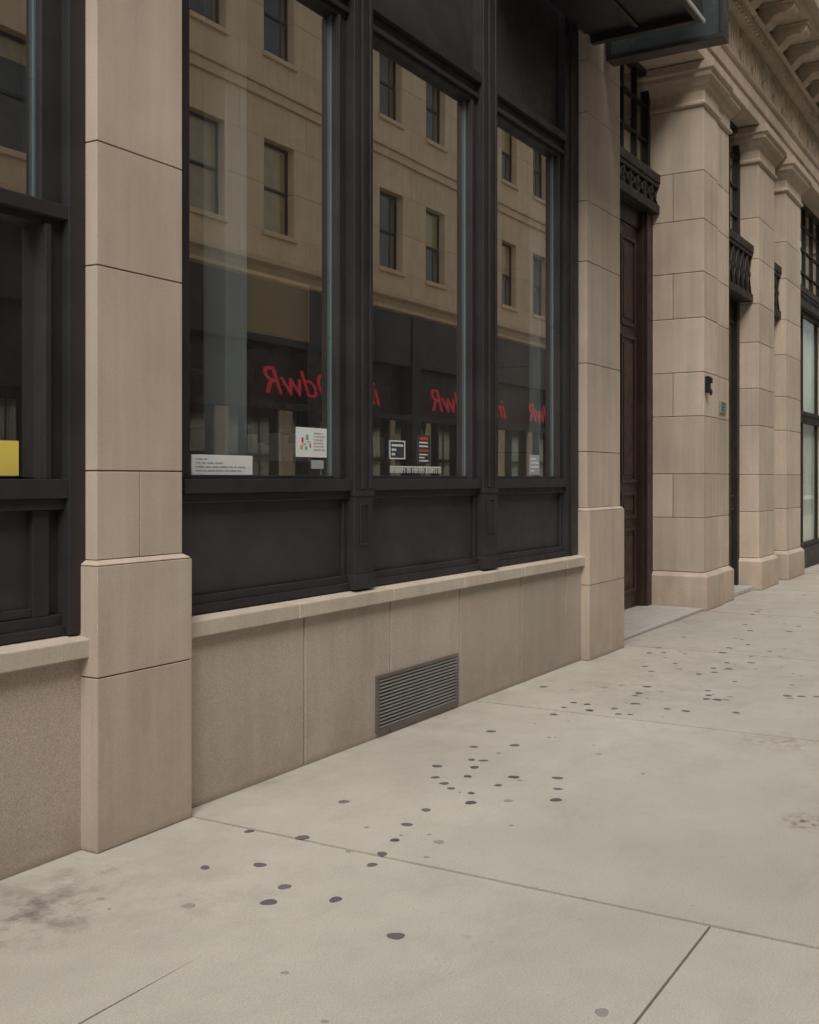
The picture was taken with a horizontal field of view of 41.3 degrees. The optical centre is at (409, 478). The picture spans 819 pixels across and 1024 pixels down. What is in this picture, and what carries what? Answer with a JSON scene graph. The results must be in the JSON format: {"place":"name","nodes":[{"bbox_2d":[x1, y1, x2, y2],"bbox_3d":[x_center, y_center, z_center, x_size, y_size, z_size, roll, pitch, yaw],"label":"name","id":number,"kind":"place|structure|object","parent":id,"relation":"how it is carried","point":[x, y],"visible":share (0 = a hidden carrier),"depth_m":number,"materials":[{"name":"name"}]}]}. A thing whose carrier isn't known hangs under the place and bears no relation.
{"place":"outdoors","nodes":[
{"label":"outdoors","id":0,"kind":"place"},
{"bbox_2d":[247,269,264,334],"bbox_3d":[-0.824,-1.005,6.312,0.020,0.350,0.800,0,0,31],"label":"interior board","id":1,"kind":"object","parent":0,"point":[255,322],"depth_m":6.20,"materials":[{"name":"brown wood"}]},
{"bbox_2d":[0,564,818,1023],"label":"sidewalk","id":2,"kind":"structure","parent":0,"point":[652,866],"depth_m":4.11,"materials":[{"name":"concrete"}]},
{"bbox_2d":[0,0,266,478],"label":"interior shell","id":3,"kind":"object","parent":2,"relation":"on","point":[11,235],"depth_m":9.71},
{"bbox_2d":[204,38,246,455],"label":"interior column","id":4,"kind":"structure","parent":3,"relation":"attached to","point":[225,320],"depth_m":5.74,"materials":[{"name":"grey paint"}]},
{"bbox_2d":[189,343,271,474],"bbox_3d":[-1.763,0.001,7.588,1.600,2.297,6.830,0,0,31],"label":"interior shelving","id":5,"kind":"object","parent":3,"relation":"in","point":[258,409],"visible":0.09,"depth_m":9.05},
{"bbox_2d":[247,433,271,460],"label":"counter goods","id":6,"kind":"object","parent":3,"relation":"on","point":[258,451],"visible":0.14,"depth_m":7.39,"materials":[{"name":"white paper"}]},
{"bbox_2d":[0,567,580,880],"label":"granite plinth","id":7,"kind":"structure","parent":2,"relation":"on","point":[272,700],"depth_m":5.55,"materials":[{"name":"beige stone"}]},
{"bbox_2d":[0,554,584,673],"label":"stone sill","id":8,"kind":"structure","parent":7,"relation":"on","point":[22,655],"depth_m":5.59,"materials":[{"name":"beige stone"}]},
{"bbox_2d":[0,0,577,644],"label":"window frames","id":9,"kind":"structure","parent":8,"relation":"on","point":[50,216],"depth_m":6.07,"materials":[{"name":"black metal"}]},
{"bbox_2d":[0,0,557,614],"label":"frame panels","id":10,"kind":"object","parent":9,"relation":"attached to","point":[228,546],"visible":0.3,"depth_m":6.59,"materials":[{"name":"black metal"}]},
{"bbox_2d":[32,0,553,475],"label":"glass beads","id":11,"kind":"object","parent":9,"relation":"attached to","point":[330,177],"visible":0.89,"depth_m":6.04},
{"bbox_2d":[193,0,551,475],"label":"window glass","id":12,"kind":"object","parent":9,"relation":"in","point":[270,60],"visible":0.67,"depth_m":6.60,"materials":[{"name":"clear glass"}]},
{"bbox_2d":[0,440,18,475],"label":"window notice","id":13,"kind":"object","parent":12,"relation":"attached to","point":[9,458],"depth_m":4.19,"materials":[{"name":"yellow paper"}]},
{"bbox_2d":[191,454,251,474],"bbox_3d":[-0.902,-0.065,5.267,0.004,0.095,0.445,0,0,31],"label":"window notice","id":14,"kind":"object","parent":12,"relation":"attached to","point":[201,464],"depth_m":5.25,"materials":[{"name":"white paper"}]},
{"bbox_2d":[296,427,326,457],"bbox_3d":[-0.529,-0.194,5.893,0.004,0.159,0.278,0,0,31],"label":"window poster","id":15,"kind":"object","parent":12,"relation":"attached to","point":[311,442],"depth_m":5.89,"materials":[{"name":"white paper"}]},
{"bbox_2d":[311,460,323,468],"bbox_3d":[-0.502,-0.075,5.940,0.002,0.046,0.110,0,0,31],"label":"window sticker","id":16,"kind":"object","parent":12,"relation":"attached to","point":[317,464],"depth_m":5.94,"materials":[{"name":"white paper"}]},
{"bbox_2d":[389,440,404,458],"bbox_3d":[-0.075,-0.173,6.655,0.004,0.113,0.182,0,0,31],"label":"window sign","id":17,"kind":"object","parent":12,"relation":"attached to","point":[396,449],"visible":1,"depth_m":6.65,"materials":[{"name":"paper"}]},
{"bbox_2d":[390,466,440,472],"bbox_3d":[0.044,-0.053,6.854,0.001,0.043,0.620,0,0,31],"label":"window lettering","id":18,"kind":"object","parent":12,"relation":"attached to","point":[430,469],"depth_m":6.89},
{"bbox_2d":[417,435,429,463],"bbox_3d":[0.090,-0.182,6.931,0.004,0.185,0.160,0,0,31],"label":"window sign","id":19,"kind":"object","parent":12,"relation":"attached to","point":[423,449],"visible":1,"depth_m":6.93,"materials":[{"name":"black paper"}]},
{"bbox_2d":[530,455,538,474],"bbox_3d":[0.966,-0.102,8.400,0.004,0.155,0.180,0,0,31],"label":"window notice","id":20,"kind":"object","parent":12,"relation":"attached to","point":[534,464],"depth_m":8.40,"materials":[{"name":"white paper"}]},
{"bbox_2d":[376,653,458,733],"bbox_3d":[0.062,1.305,6.679,0.015,0.330,0.987,0,0,31],"label":"ventilation grille","id":21,"kind":"object","parent":7,"relation":"attached to","point":[409,694],"visible":1,"depth_m":6.64,"materials":[{"name":"metal"}]},
{"bbox_2d":[77,0,623,852],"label":"limestone blocks","id":22,"kind":"structure","parent":2,"relation":"on","point":[135,752],"depth_m":4.62,"materials":[{"name":"beige stone"}]},
{"bbox_2d":[82,59,620,851],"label":"mortar joints","id":23,"kind":"object","parent":22,"relation":"attached to","point":[178,471],"visible":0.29,"depth_m":4.59,"materials":[{"name":"brown concrete"}]},
{"bbox_2d":[549,0,704,45],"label":"canopy","id":24,"kind":"object","parent":22,"relation":"attached to","point":[602,21],"visible":1,"depth_m":8.59,"materials":[{"name":"black metal"}]},
{"bbox_2d":[606,0,728,66],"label":"hanging sign","id":25,"kind":"object","parent":22,"relation":"attached to","point":[712,30],"visible":0.61,"depth_m":8.97,"materials":[{"name":"black metal"}]},
{"bbox_2d":[51,609,818,1022],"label":"gum spots","id":26,"kind":"object","parent":2,"relation":"on","point":[397,937],"visible":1,"depth_m":5.01,"materials":[{"name":"grey rubber"}]},
{"bbox_2d":[624,605,702,639],"bbox_3d":[2.180,1.482,11.215,0.860,0.033,2.990,0,0,31],"label":"stone threshold","id":27,"kind":"object","parent":2,"relation":"on","point":[638,619],"visible":0.29,"depth_m":11.53,"materials":[{"name":"stone"}]},
{"bbox_2d":[619,200,652,608],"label":"door leaves","id":28,"kind":"object","parent":27,"relation":"on","point":[636,365],"visible":0.25,"depth_m":12.44,"materials":[{"name":"brown wood"}]},
{"bbox_2d":[639,0,818,610],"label":"building facade","id":29,"kind":"structure","parent":2,"relation":"on","point":[721,85],"depth_m":13.00,"materials":[{"name":"beige stone"}]},
{"bbox_2d":[620,145,659,214],"bbox_3d":[1.999,-3.276,11.360,0.300,0.447,3.046,0,0,31],"label":"ornamental panel","id":30,"kind":"object","parent":29,"relation":"attached to","point":[639,183],"visible":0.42,"depth_m":12.00,"materials":[{"name":"brown metal"}]},
{"bbox_2d":[620,62,649,166],"bbox_3d":[1.992,-4.101,11.367,0.080,1.197,3.028,0,0,31],"label":"window grid","id":31,"kind":"object","parent":30,"relation":"on","point":[639,68],"depth_m":12.28,"materials":[{"name":"brown metal"}]},
{"bbox_2d":[624,64,643,162],"bbox_3d":[1.983,-4.101,11.373,0.001,1.157,2.988,0,0,31],"label":"grid glass","id":32,"kind":"object","parent":31,"relation":"in","point":[628,106],"depth_m":12.23,"materials":[{"name":"glass"}]},
{"bbox_2d":[705,376,712,395],"bbox_3d":[3.409,-1.050,12.381,0.073,0.220,0.080,0,0,31],"label":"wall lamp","id":33,"kind":"object","parent":29,"relation":"attached to","point":[708,382],"depth_m":12.35,"materials":[{"name":"black metal"}]},
{"bbox_2d":[719,401,726,413],"bbox_3d":[3.774,-0.850,13.094,0.020,0.140,0.260,0,0,31],"label":"wall plaque","id":34,"kind":"object","parent":29,"relation":"attached to","point":[723,407],"depth_m":13.06,"materials":[{"name":"silver metal"}]},
{"bbox_2d":[650,106,799,572],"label":"mortar joints","id":35,"kind":"object","parent":29,"relation":"attached to","point":[723,378],"visible":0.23,"depth_m":12.80,"materials":[{"name":"concrete"}]},
{"bbox_2d":[728,300,739,584],"bbox_3d":[4.058,-0.464,14.130,0.100,3.808,1.426,0,0,31],"label":"side door","id":36,"kind":"structure","parent":29,"relation":"attached to","point":[734,432],"depth_m":14.62,"materials":[{"name":"brown metal"}]},
{"bbox_2d":[728,228,753,302],"bbox_3d":[4.139,-2.745,14.081,0.290,0.750,1.448,0,0,31],"label":"ornamental panel","id":37,"kind":"object","parent":29,"relation":"attached to","point":[741,250],"visible":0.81,"depth_m":14.12,"materials":[{"name":"brown metal"}]},
{"bbox_2d":[728,120,739,234],"bbox_3d":[4.075,-3.911,14.120,0.080,1.578,1.426,0,0,31],"label":"window grid","id":38,"kind":"object","parent":37,"relation":"on","point":[736,157],"depth_m":14.66,"materials":[{"name":"brown metal"}]},
{"bbox_2d":[730,132,734,230],"bbox_3d":[4.066,-3.911,14.125,0.001,1.538,1.386,0,0,31],"label":"grid glass","id":39,"kind":"object","parent":38,"relation":"attached to","point":[732,180],"depth_m":14.55,"materials":[{"name":"black glass"}]},
{"bbox_2d":[728,0,818,162],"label":"cornice brackets","id":40,"kind":"object","parent":29,"relation":"attached to","point":[771,15],"visible":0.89,"depth_m":14.61,"materials":[{"name":"stone"}]},
{"bbox_2d":[774,262,781,318],"bbox_3d":[5.186,-2.745,15.837,0.290,0.750,0.797,0,0,31],"label":"ornamental panel","id":41,"kind":"object","parent":29,"relation":"attached to","point":[777,277],"visible":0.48,"depth_m":15.89,"materials":[{"name":"brown metal"}]},
{"bbox_2d":[800,284,818,320],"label":"ornamental panel","id":42,"kind":"object","parent":29,"relation":"attached to","point":[809,302],"visible":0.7,"depth_m":18.16,"materials":[{"name":"brown metal"}]},
{"bbox_2d":[800,201,818,296],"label":"window grid","id":43,"kind":"object","parent":42,"relation":"on","point":[809,213],"depth_m":19.12,"materials":[{"name":"brown metal"}]},
{"bbox_2d":[800,207,817,296],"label":"grid glass","id":44,"kind":"object","parent":43,"relation":"attached to","point":[815,255],"visible":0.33,"depth_m":19.26,"materials":[{"name":"glass"}]},
{"bbox_2d":[734,585,753,596],"bbox_3d":[3.972,1.469,14.181,0.700,0.058,1.310,0,0,31],"label":"stone threshold","id":45,"kind":"object","parent":2,"relation":"on","point":[740,589],"visible":0.24,"depth_m":14.21,"materials":[{"name":"stone"}]},
{"bbox_2d":[803,318,818,541],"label":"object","id":46,"kind":"object","parent":2,"relation":"on","point":[808,431],"visible":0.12,"depth_m":19.15,"materials":[{"name":"grey glass"}]},
{"bbox_2d":[800,309,818,418],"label":"window grid","id":47,"kind":"object","parent":46,"relation":"on","point":[810,319],"depth_m":18.90,"materials":[{"name":"brown metal"}]},
{"bbox_2d":[800,418,818,547],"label":"window grid","id":48,"kind":"object","parent":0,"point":[815,424],"depth_m":18.98,"materials":[{"name":"brown metal"}]},
{"bbox_2d":[800,415,818,568],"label":"shop sill","id":49,"kind":"structure","parent":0,"point":[811,555],"depth_m":18.49,"materials":[{"name":"black metal"}]}
]}

